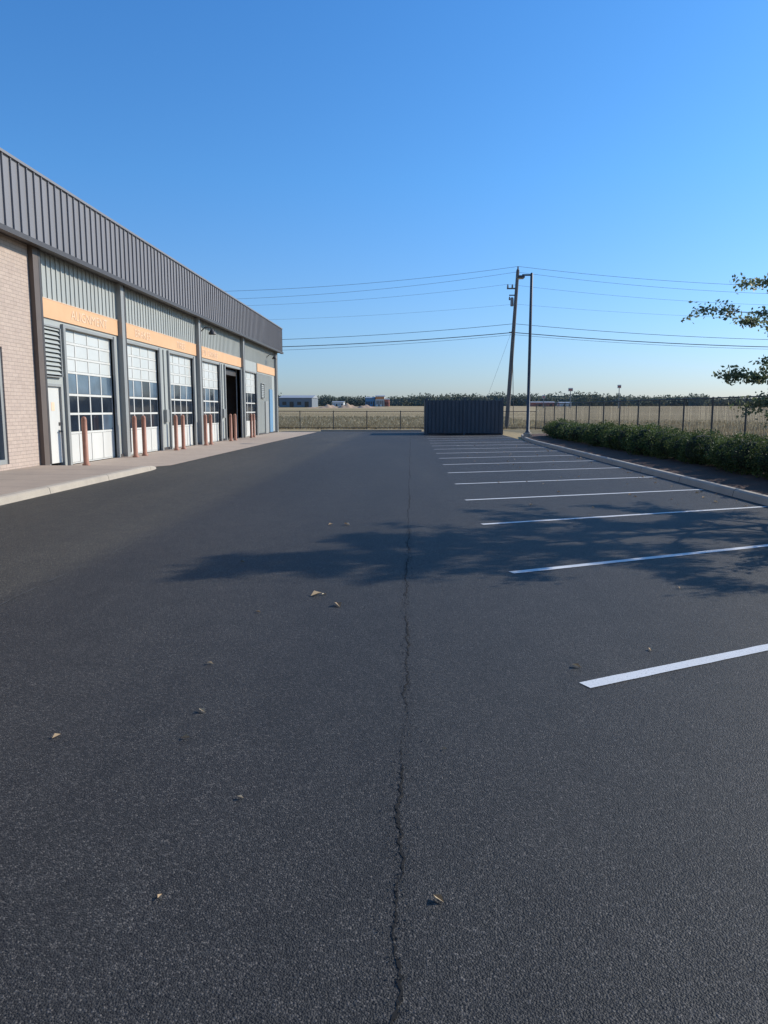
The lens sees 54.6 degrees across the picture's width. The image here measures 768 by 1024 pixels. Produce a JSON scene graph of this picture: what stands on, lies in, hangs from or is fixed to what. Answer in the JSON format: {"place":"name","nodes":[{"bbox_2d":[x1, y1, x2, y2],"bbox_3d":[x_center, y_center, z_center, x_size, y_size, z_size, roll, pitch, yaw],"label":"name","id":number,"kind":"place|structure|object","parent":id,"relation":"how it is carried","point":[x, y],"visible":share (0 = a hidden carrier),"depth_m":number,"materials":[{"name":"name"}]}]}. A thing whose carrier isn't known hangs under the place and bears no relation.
{"place":"outdoors","nodes":[
{"label":"outdoors","id":0,"kind":"place"},
{"bbox_2d":[0,465,138,494],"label":"sidewalk","id":1,"kind":"structure","parent":0,"point":[19,479],"depth_m":18.28,"materials":[{"name":"concrete"}]},
{"bbox_2d":[0,233,40,470],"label":"brick wall","id":2,"kind":"structure","parent":1,"relation":"on","point":[19,386],"depth_m":20.10,"materials":[{"name":"beige brick"}]},
{"bbox_2d":[0,352,7,464],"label":"storefront frame","id":3,"kind":"object","parent":2,"relation":"attached to","point":[3,452],"visible":1,"depth_m":19.50,"materials":[{"name":"grey metal"}]},
{"bbox_2d":[27,245,49,464],"bbox_3d":[-9.858,-4.317,21.129,0.250,6.250,0.300,0,8,2],"label":"brick pilaster","id":4,"kind":"object","parent":1,"relation":"on","point":[34,286],"visible":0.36,"depth_m":21.03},
{"bbox_2d":[69,396,111,431],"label":"door windows","id":5,"kind":"structure","parent":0,"point":[84,404],"depth_m":24.94,"materials":[{"name":"glass"}]},
{"bbox_2d":[71,431,113,461],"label":"door solid panels","id":6,"kind":"object","parent":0,"point":[98,444],"visible":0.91,"depth_m":25.50,"materials":[{"name":"white metal"}]},
{"bbox_2d":[131,428,158,452],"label":"door solid panels","id":7,"kind":"object","parent":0,"point":[155,439],"visible":0.48,"depth_m":30.67,"materials":[{"name":"white metal"}]},
{"bbox_2d":[51,436,247,464],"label":"interior floor","id":8,"kind":"structure","parent":0,"point":[139,453],"depth_m":26.37,"materials":[{"name":"grey concrete"}]},
{"bbox_2d":[68,342,236,436],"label":"interior partition","id":9,"kind":"object","parent":8,"relation":"on","point":[231,394],"depth_m":47.17,"materials":[{"name":"black"}]},
{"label":"hull walls","id":10,"kind":"object","parent":8,"relation":"on","visible":0},
{"bbox_2d":[0,232,277,352],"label":"soffit","id":11,"kind":"structure","parent":10,"relation":"attached to","point":[61,259],"depth_m":26.41,"materials":[{"name":"grey metal"}]},
{"bbox_2d":[0,223,283,353],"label":"eave gutter","id":12,"kind":"object","parent":11,"relation":"attached to","point":[16,234],"visible":1,"depth_m":24.97,"materials":[{"name":"grey metal"}]},
{"bbox_2d":[0,153,281,348],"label":"fascia","id":13,"kind":"structure","parent":10,"relation":"attached to","point":[271,343],"depth_m":23.92,"materials":[{"name":"grey metal"}]},
{"bbox_2d":[0,148,282,328],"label":"fascia cap","id":14,"kind":"object","parent":13,"relation":"on","point":[14,158],"visible":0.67,"depth_m":24.93,"materials":[{"name":"grey metal"}]},
{"bbox_2d":[0,152,282,351],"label":"standing seams","id":15,"kind":"object","parent":13,"relation":"attached to","point":[271,331],"visible":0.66,"depth_m":27.52,"materials":[{"name":"grey metal"}]},
{"bbox_2d":[171,385,191,424],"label":"door windows","id":16,"kind":"structure","parent":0,"point":[188,419],"depth_m":34.64,"materials":[{"name":"glass"}]},
{"bbox_2d":[172,426,192,446],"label":"door solid panels","id":17,"kind":"object","parent":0,"point":[190,436],"visible":0.52,"depth_m":35.66,"materials":[{"name":"white metal"}]},
{"bbox_2d":[203,388,218,422],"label":"door windows","id":18,"kind":"structure","parent":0,"point":[213,404],"depth_m":40.38,"materials":[{"name":"black glass"}]},
{"bbox_2d":[207,424,218,441],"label":"door solid panels","id":19,"kind":"object","parent":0,"point":[215,429],"visible":0.43,"depth_m":40.84,"materials":[{"name":"white metal"}]},
{"bbox_2d":[246,393,254,420],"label":"door windows","id":20,"kind":"structure","parent":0,"point":[249,396],"depth_m":49.80,"materials":[{"name":"glass"}]},
{"bbox_2d":[247,422,255,435],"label":"door solid panels","id":21,"kind":"object","parent":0,"point":[248,428],"visible":0.45,"depth_m":49.38,"materials":[{"name":"white metal"}]},
{"bbox_2d":[0,0,767,398],"label":"sky","id":22,"kind":"structure","parent":0,"point":[260,146],"materials":[{"name":"blue"}]},
{"bbox_2d":[279,415,545,428],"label":"dry grass","id":23,"kind":"structure","parent":0,"point":[313,423],"depth_m":90.73,"materials":[{"name":"plant"}]},
{"bbox_2d":[77,406,767,463],"bbox_3d":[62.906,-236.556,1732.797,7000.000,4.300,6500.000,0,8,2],"label":"terrain","id":24,"kind":"structure","parent":0,"point":[515,433],"depth_m":166.07,"materials":[{"name":"beige plant"}]},
{"bbox_2d":[73,432,314,466],"bbox_3d":[-7.624,-3.887,41.052,3.200,0.001,37.800,0,8,2],"label":"concrete apron","id":25,"kind":"object","parent":24,"relation":"on","point":[170,456],"visible":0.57,"depth_m":30.38,"materials":[{"name":"beige concrete"}]},
{"bbox_2d":[81,416,89,464],"bbox_3d":[-9.256,-2.195,23.012,0.230,1.515,0.230,0,8,2],"label":"bollard","id":26,"kind":"object","parent":25,"relation":"on","point":[85,440],"visible":0.91,"depth_m":22.95,"materials":[{"name":"metal"}]},
{"bbox_2d":[132,416,138,456],"bbox_3d":[-9.105,-2.761,27.171,0.230,1.515,0.230,0,8,2],"label":"bollard","id":27,"kind":"object","parent":25,"relation":"on","point":[134,434],"visible":1,"depth_m":27.11,"materials":[{"name":"metal"}]},
{"bbox_2d":[141,415,147,455],"bbox_3d":[-9.071,-2.890,28.112,0.230,1.515,0.230,0,8,2],"label":"bollard","id":28,"kind":"object","parent":25,"relation":"on","point":[144,437],"visible":1,"depth_m":28.05,"materials":[{"name":"metal"}]},
{"bbox_2d":[41,252,274,464],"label":"front wall","id":29,"kind":"structure","parent":25,"relation":"on","point":[251,365],"depth_m":29.48,"materials":[{"name":"grey metal"}]},
{"bbox_2d":[44,328,58,375],"bbox_3d":[-9.897,-4.753,22.030,0.004,1.430,1.000,0,8,2],"label":"louvre back","id":30,"kind":"object","parent":29,"relation":"attached to","point":[51,352],"visible":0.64,"depth_m":22.12,"materials":[{"name":"grey metal"}]},
{"bbox_2d":[44,323,62,377],"bbox_3d":[-9.849,-4.763,22.027,0.100,1.510,1.100,0,8,2],"label":"louvre frame","id":31,"kind":"object","parent":29,"relation":"attached to","point":[60,350],"visible":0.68,"depth_m":22.49,"materials":[{"name":"grey metal"}]},
{"bbox_2d":[44,326,61,374],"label":"louvre blades","id":32,"kind":"object","parent":31,"relation":"in","point":[51,368],"visible":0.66,"depth_m":22.08,"materials":[{"name":"grey metal"}]},
{"bbox_2d":[48,383,65,464],"bbox_3d":[-9.982,-2.595,22.378,0.230,2.500,1.000,0,8,2],"label":"door jamb","id":33,"kind":"object","parent":29,"relation":"attached to","point":[62,421],"depth_m":22.80,"materials":[{"name":"grey metal"}]},
{"bbox_2d":[48,386,62,463],"bbox_3d":[-9.967,-2.615,22.375,0.060,2.300,0.900,0,8,2],"label":"personnel door","id":34,"kind":"structure","parent":33,"relation":"attached to","point":[55,429],"depth_m":22.47,"materials":[{"name":"white metal"}]},
{"bbox_2d":[51,402,54,410],"bbox_3d":[-9.934,-3.165,22.299,0.006,0.250,0.200,0,8,2],"label":"door notice","id":35,"kind":"object","parent":34,"relation":"attached to","point":[52,406],"depth_m":22.27,"materials":[{"name":"beige paper"}]},
{"bbox_2d":[65,329,114,463],"bbox_3d":[-9.891,-3.852,24.955,0.055,4.255,3.750,0,8,2],"label":"door frame","id":36,"kind":"object","parent":29,"relation":"attached to","point":[87,360],"visible":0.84,"depth_m":24.99,"materials":[{"name":"white metal"}]},
{"bbox_2d":[65,330,109,375],"bbox_3d":[-9.889,-5.262,24.763,0.020,1.250,3.660,0,8,2],"label":"garage door","id":37,"kind":"object","parent":36,"relation":"in","point":[81,353],"depth_m":24.77,"materials":[{"name":"white metal"}]},
{"bbox_2d":[68,374,112,428],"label":"door windows","id":38,"kind":"structure","parent":36,"relation":"in","point":[83,384],"depth_m":25.24,"materials":[{"name":"glass"}]},
{"bbox_2d":[128,344,159,454],"bbox_3d":[-9.715,-4.513,29.807,0.055,4.255,3.650,0,8,2],"label":"door frame","id":39,"kind":"object","parent":29,"relation":"attached to","point":[133,380],"visible":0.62,"depth_m":30.04,"materials":[{"name":"white metal"}]},
{"bbox_2d":[127,344,155,380],"bbox_3d":[-9.713,-5.923,29.615,0.020,1.250,3.560,0,8,2],"label":"garage door","id":40,"kind":"object","parent":39,"relation":"in","point":[144,363],"depth_m":29.78,"materials":[{"name":"white metal"}]},
{"bbox_2d":[129,380,156,397],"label":"door windows","id":41,"kind":"structure","parent":39,"relation":"in","point":[137,389],"depth_m":29.41,"materials":[{"name":"blue glass"}]},
{"bbox_2d":[130,382,157,427],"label":"door windows","id":42,"kind":"structure","parent":39,"relation":"in","point":[146,402],"depth_m":30.20,"materials":[{"name":"glass"}]},
{"bbox_2d":[40,251,273,367],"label":"wall ribs","id":43,"kind":"object","parent":29,"relation":"attached to","point":[254,348],"depth_m":29.58,"materials":[{"name":"grey metal"}]},
{"bbox_2d":[37,248,278,463],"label":"downspouts","id":44,"kind":"object","parent":43,"relation":"attached to","point":[43,333],"visible":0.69,"depth_m":21.68,"materials":[{"name":"grey metal"}]},
{"bbox_2d":[42,297,274,375],"bbox_3d":[-9.229,-8.399,39.637,0.050,0.540,37.100,0,8,2],"label":"orange band","id":45,"kind":"object","parent":29,"relation":"attached to","point":[57,311],"visible":0.82,"depth_m":28.40,"materials":[{"name":"paint"}]},
{"bbox_2d":[71,311,106,328],"bbox_3d":[-9.742,-6.361,24.629,0.008,0.294,2.811,0,8,2],"label":"lettering","id":46,"kind":"object","parent":45,"relation":"attached to","point":[90,321],"visible":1,"depth_m":24.62},
{"bbox_2d":[135,329,149,340],"bbox_3d":[-9.566,-7.024,29.496,0.008,0.294,1.684,0,8,2],"label":"lettering","id":47,"kind":"object","parent":45,"relation":"attached to","point":[141,334],"visible":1,"depth_m":29.32},
{"bbox_2d":[43,297,274,368],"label":"band trim","id":48,"kind":"structure","parent":45,"relation":"on","point":[135,325],"depth_m":28.23,"materials":[{"name":"grey metal"}]},
{"bbox_2d":[202,349,217,358],"bbox_3d":[-9.206,-8.373,39.391,0.008,0.294,2.970,0,8,2],"label":"lettering","id":49,"kind":"object","parent":45,"relation":"attached to","point":[209,353],"visible":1,"depth_m":39.22},
{"bbox_2d":[60,324,258,464],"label":"steel jambs","id":50,"kind":"object","parent":29,"relation":"attached to","point":[63,327],"visible":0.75,"depth_m":31.61,"materials":[{"name":"grey metal"}]},
{"bbox_2d":[170,354,193,447],"bbox_3d":[-9.536,-5.188,34.758,0.055,4.255,3.650,0,8,2],"label":"door frame","id":51,"kind":"object","parent":29,"relation":"attached to","point":[179,384],"visible":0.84,"depth_m":35.02,"materials":[{"name":"white metal"}]},
{"bbox_2d":[170,355,190,384],"bbox_3d":[-9.533,-6.598,34.566,0.020,1.250,3.560,0,8,2],"label":"garage door","id":52,"kind":"object","parent":51,"relation":"in","point":[177,360],"depth_m":34.76,"materials":[{"name":"white metal"}]},
{"bbox_2d":[171,385,190,398],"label":"door windows","id":53,"kind":"structure","parent":51,"relation":"in","point":[186,391],"depth_m":35.31,"materials":[{"name":"clear glass"}]},
{"bbox_2d":[162,350,222,409],"bbox_3d":[-9.331,-6.392,37.096,0.045,2.550,10.020,0,8,2],"label":"conduit","id":54,"kind":"object","parent":29,"relation":"attached to","point":[164,382],"visible":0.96,"depth_m":32.26,"materials":[{"name":"grey metal"}]},
{"bbox_2d":[201,327,215,334],"bbox_3d":[-8.918,-9.180,37.651,0.836,0.364,0.400,0,8,2],"label":"wall lamp","id":55,"kind":"object","parent":29,"relation":"attached to","point":[212,332],"visible":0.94,"depth_m":37.60,"materials":[{"name":"black metal"}]},
{"bbox_2d":[202,361,218,442],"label":"door frame","id":56,"kind":"object","parent":29,"relation":"attached to","point":[209,388],"visible":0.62,"depth_m":40.11,"materials":[{"name":"white metal"}]},
{"bbox_2d":[202,362,216,387],"bbox_3d":[-9.350,-7.286,39.616,0.020,1.250,3.460,0,8,2],"label":"garage door","id":57,"kind":"object","parent":56,"relation":"in","point":[212,367],"depth_m":39.95,"materials":[{"name":"white metal"}]},
{"bbox_2d":[205,388,217,411],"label":"door windows","id":58,"kind":"structure","parent":56,"relation":"in","point":[207,398],"depth_m":39.58,"materials":[{"name":"clear glass"}]},
{"bbox_2d":[226,369,235,375],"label":"rolled door","id":59,"kind":"structure","parent":29,"relation":"attached to","point":[230,373],"depth_m":45.16,"materials":[{"name":"grey metal"}]},
{"bbox_2d":[245,372,255,435],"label":"door frame","id":60,"kind":"object","parent":29,"relation":"attached to","point":[251,412],"visible":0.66,"depth_m":50.17,"materials":[{"name":"white metal"}]},
{"bbox_2d":[245,372,254,391],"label":"garage door","id":61,"kind":"object","parent":60,"relation":"in","point":[249,388],"depth_m":49.62,"materials":[{"name":"white metal"}]},
{"bbox_2d":[261,383,264,398],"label":"louvre frame","id":62,"kind":"object","parent":29,"relation":"attached to","point":[263,390],"visible":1,"depth_m":53.43,"materials":[{"name":"grey metal"}]},
{"bbox_2d":[257,373,271,432],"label":"ribs","id":63,"kind":"object","parent":29,"relation":"attached to","point":[262,403],"visible":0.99,"depth_m":53.82,"materials":[{"name":"grey metal"}]},
{"bbox_2d":[265,401,268,432],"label":"door","id":64,"kind":"structure","parent":29,"relation":"attached to","point":[266,418],"depth_m":54.75,"materials":[{"name":"grey metal"}]},
{"bbox_2d":[269,389,272,431],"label":"blue door","id":65,"kind":"structure","parent":29,"relation":"attached to","point":[271,408],"depth_m":56.60,"materials":[{"name":"blue metal"}]},
{"bbox_2d":[173,415,178,449],"bbox_3d":[-8.932,-3.409,31.924,0.230,1.515,0.230,0,8,2],"label":"bollard","id":66,"kind":"object","parent":25,"relation":"on","point":[176,432],"visible":1,"depth_m":31.86,"materials":[{"name":"metal"}]},
{"bbox_2d":[181,415,185,448],"bbox_3d":[-8.896,-3.544,32.914,0.230,1.515,0.230,0,8,2],"label":"bollard","id":67,"kind":"object","parent":25,"relation":"on","point":[183,431],"visible":0.99,"depth_m":32.85,"materials":[{"name":"metal"}]},
{"bbox_2d":[116,283,277,456],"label":"columns","id":68,"kind":"structure","parent":25,"relation":"on","point":[122,361],"depth_m":27.66,"materials":[{"name":"grey metal"}]},
{"bbox_2d":[121,431,275,456],"bbox_3d":[-9.131,-4.202,42.942,0.050,0.110,31.680,0,8,2],"label":"base flashing","id":69,"kind":"object","parent":25,"relation":"on","point":[167,448],"visible":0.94,"depth_m":37.31,"materials":[{"name":"grey metal"}]},
{"bbox_2d":[204,414,208,444],"bbox_3d":[-8.765,-4.037,36.528,0.230,1.515,0.230,0,8,2],"label":"bollard","id":70,"kind":"object","parent":25,"relation":"on","point":[205,431],"visible":1,"depth_m":36.47,"materials":[{"name":"metal"}]},
{"bbox_2d":[209,414,213,444],"bbox_3d":[-8.731,-4.165,37.469,0.230,1.515,0.230,0,8,2],"label":"bollard","id":71,"kind":"object","parent":25,"relation":"on","point":[210,431],"visible":0.99,"depth_m":37.42,"materials":[{"name":"metal"}]},
{"bbox_2d":[229,414,232,440],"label":"bollard","id":72,"kind":"object","parent":25,"relation":"on","point":[230,427],"visible":0.95,"depth_m":41.56,"materials":[{"name":"metal"}]},
{"bbox_2d":[233,414,237,439],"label":"bollard","id":73,"kind":"object","parent":25,"relation":"on","point":[235,428],"visible":1,"depth_m":42.62,"materials":[{"name":"metal"}]},
{"bbox_2d":[250,414,252,437],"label":"bollard","id":74,"kind":"object","parent":25,"relation":"on","point":[251,431],"visible":1,"depth_m":46.88,"materials":[{"name":"metal"}]},
{"bbox_2d":[252,414,255,436],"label":"bollard","id":75,"kind":"object","parent":25,"relation":"on","point":[253,416],"visible":0.92,"depth_m":47.69,"materials":[{"name":"metal"}]},
{"bbox_2d":[279,395,318,406],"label":"warehouse","id":76,"kind":"structure","parent":24,"relation":"on","point":[298,400],"depth_m":338.19,"materials":[{"name":"white metal"}]},
{"bbox_2d":[332,402,344,405],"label":"walls","id":77,"kind":"structure","parent":24,"relation":"on","point":[338,403],"depth_m":396.98,"materials":[{"name":"metal"}]},
{"bbox_2d":[308,403,380,407],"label":"earth mound","id":78,"kind":"object","parent":24,"relation":"on","point":[346,405],"visible":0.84,"depth_m":301.53,"materials":[{"name":"brown soil"}]},
{"bbox_2d":[365,398,375,405],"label":"walls","id":79,"kind":"structure","parent":24,"relation":"on","point":[370,399],"depth_m":391.24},
{"bbox_2d":[321,430,421,430],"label":"kerb","id":80,"kind":"structure","parent":24,"relation":"on","point":[371,430],"depth_m":61.73,"materials":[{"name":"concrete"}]},
{"bbox_2d":[376,396,384,406],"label":"walls","id":81,"kind":"structure","parent":24,"relation":"on","point":[380,405],"depth_m":389.23,"materials":[{"name":"grey metal"}]},
{"bbox_2d":[0,431,767,1023],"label":"asphalt parking lot","id":82,"kind":"structure","parent":24,"relation":"on","point":[580,853],"depth_m":3.83,"materials":[{"name":"black asphalt"}]},
{"bbox_2d":[0,466,155,504],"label":"kerb","id":83,"kind":"structure","parent":82,"relation":"on","point":[8,498],"depth_m":16.19,"materials":[{"name":"concrete"}]},
{"bbox_2d":[52,442,746,901],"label":"fallen leaves","id":84,"kind":"object","parent":82,"relation":"on","point":[438,896],"visible":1,"depth_m":5.31,"materials":[{"name":"brown plant"}]},
{"bbox_2d":[378,527,421,1023],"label":"asphalt crumbs","id":85,"kind":"object","parent":82,"relation":"on","point":[400,789],"visible":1,"depth_m":3.22,"materials":[{"name":"black asphalt"}]},
{"bbox_2d":[390,432,410,1023],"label":"pavement crack","id":86,"kind":"object","parent":82,"relation":"on","point":[395,1014],"visible":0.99,"depth_m":2.91,"materials":[{"name":"black asphalt"}]},
{"bbox_2d":[424,398,503,434],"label":"dumpster enclosure","id":87,"kind":"object","parent":82,"relation":"on","point":[464,416],"visible":1,"depth_m":52.97,"materials":[{"name":"grey metal"}]},
{"bbox_2d":[441,436,767,687],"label":"parking lines","id":88,"kind":"object","parent":82,"relation":"on","point":[660,669],"visible":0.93,"depth_m":7.86,"materials":[{"name":"paint"}]},
{"bbox_2d":[521,434,767,505],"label":"kerb","id":89,"kind":"structure","parent":82,"relation":"on","point":[755,497],"depth_m":18.18,"materials":[{"name":"concrete"}]},
{"bbox_2d":[278,410,535,428],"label":"chain link fence","id":90,"kind":"object","parent":24,"relation":"on","point":[366,427],"visible":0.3,"depth_m":69.57,"materials":[{"name":"galvanized steel"}]},
{"bbox_2d":[505,266,518,428],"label":"utility pole","id":91,"kind":"object","parent":24,"relation":"on","point":[513,301],"visible":0.99,"depth_m":70.00,"materials":[{"name":"brown wood"}]},
{"bbox_2d":[243,266,767,399],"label":"power lines","id":92,"kind":"object","parent":91,"relation":"attached to","point":[507,324],"visible":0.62,"depth_m":69.84,"materials":[{"name":"grey metal"}]},
{"bbox_2d":[278,390,761,405],"bbox_3d":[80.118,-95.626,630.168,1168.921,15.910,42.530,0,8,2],"label":"distant trees","id":93,"kind":"object","parent":24,"relation":"on","point":[593,395],"visible":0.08,"depth_m":621.85,"materials":[{"name":"green plant"}]},
{"bbox_2d":[278,393,766,405],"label":"distant trees","id":94,"kind":"object","parent":24,"relation":"on","point":[419,401],"visible":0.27,"depth_m":431.50,"materials":[{"name":"green plant"}]},
{"bbox_2d":[516,273,532,438],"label":"street lamp","id":95,"kind":"object","parent":24,"relation":"on","point":[527,433],"visible":0.95,"depth_m":43.81,"materials":[{"name":"metal"}]},
{"bbox_2d":[530,402,554,406],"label":"farm shed","id":96,"kind":"structure","parent":24,"relation":"on","point":[532,404],"depth_m":383.34,"materials":[{"name":"grey metal"}]},
{"bbox_2d":[528,433,767,494],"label":"mulch bed","id":97,"kind":"object","parent":24,"relation":"on","point":[751,482],"visible":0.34,"depth_m":20.46,"materials":[{"name":"brown soil"}]},
{"bbox_2d":[542,418,767,479],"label":"hedge","id":98,"kind":"object","parent":97,"relation":"on","point":[737,453],"visible":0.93,"depth_m":22.20,"materials":[{"name":"green plant"}]},
{"bbox_2d":[681,273,767,427],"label":"oak tree","id":99,"kind":"object","parent":97,"relation":"on","point":[754,376],"visible":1,"depth_m":12.17,"materials":[{"name":"green plant"}]},
{"bbox_2d":[535,395,767,439],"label":"chain link fence","id":100,"kind":"object","parent":24,"relation":"on","point":[659,403],"visible":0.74,"depth_m":40.51,"materials":[{"name":"metal"}]},
{"bbox_2d":[503,419,767,440],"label":"dry grass","id":101,"kind":"structure","parent":0,"point":[532,423],"depth_m":74.05,"materials":[{"name":"beige plant"}]}
]}

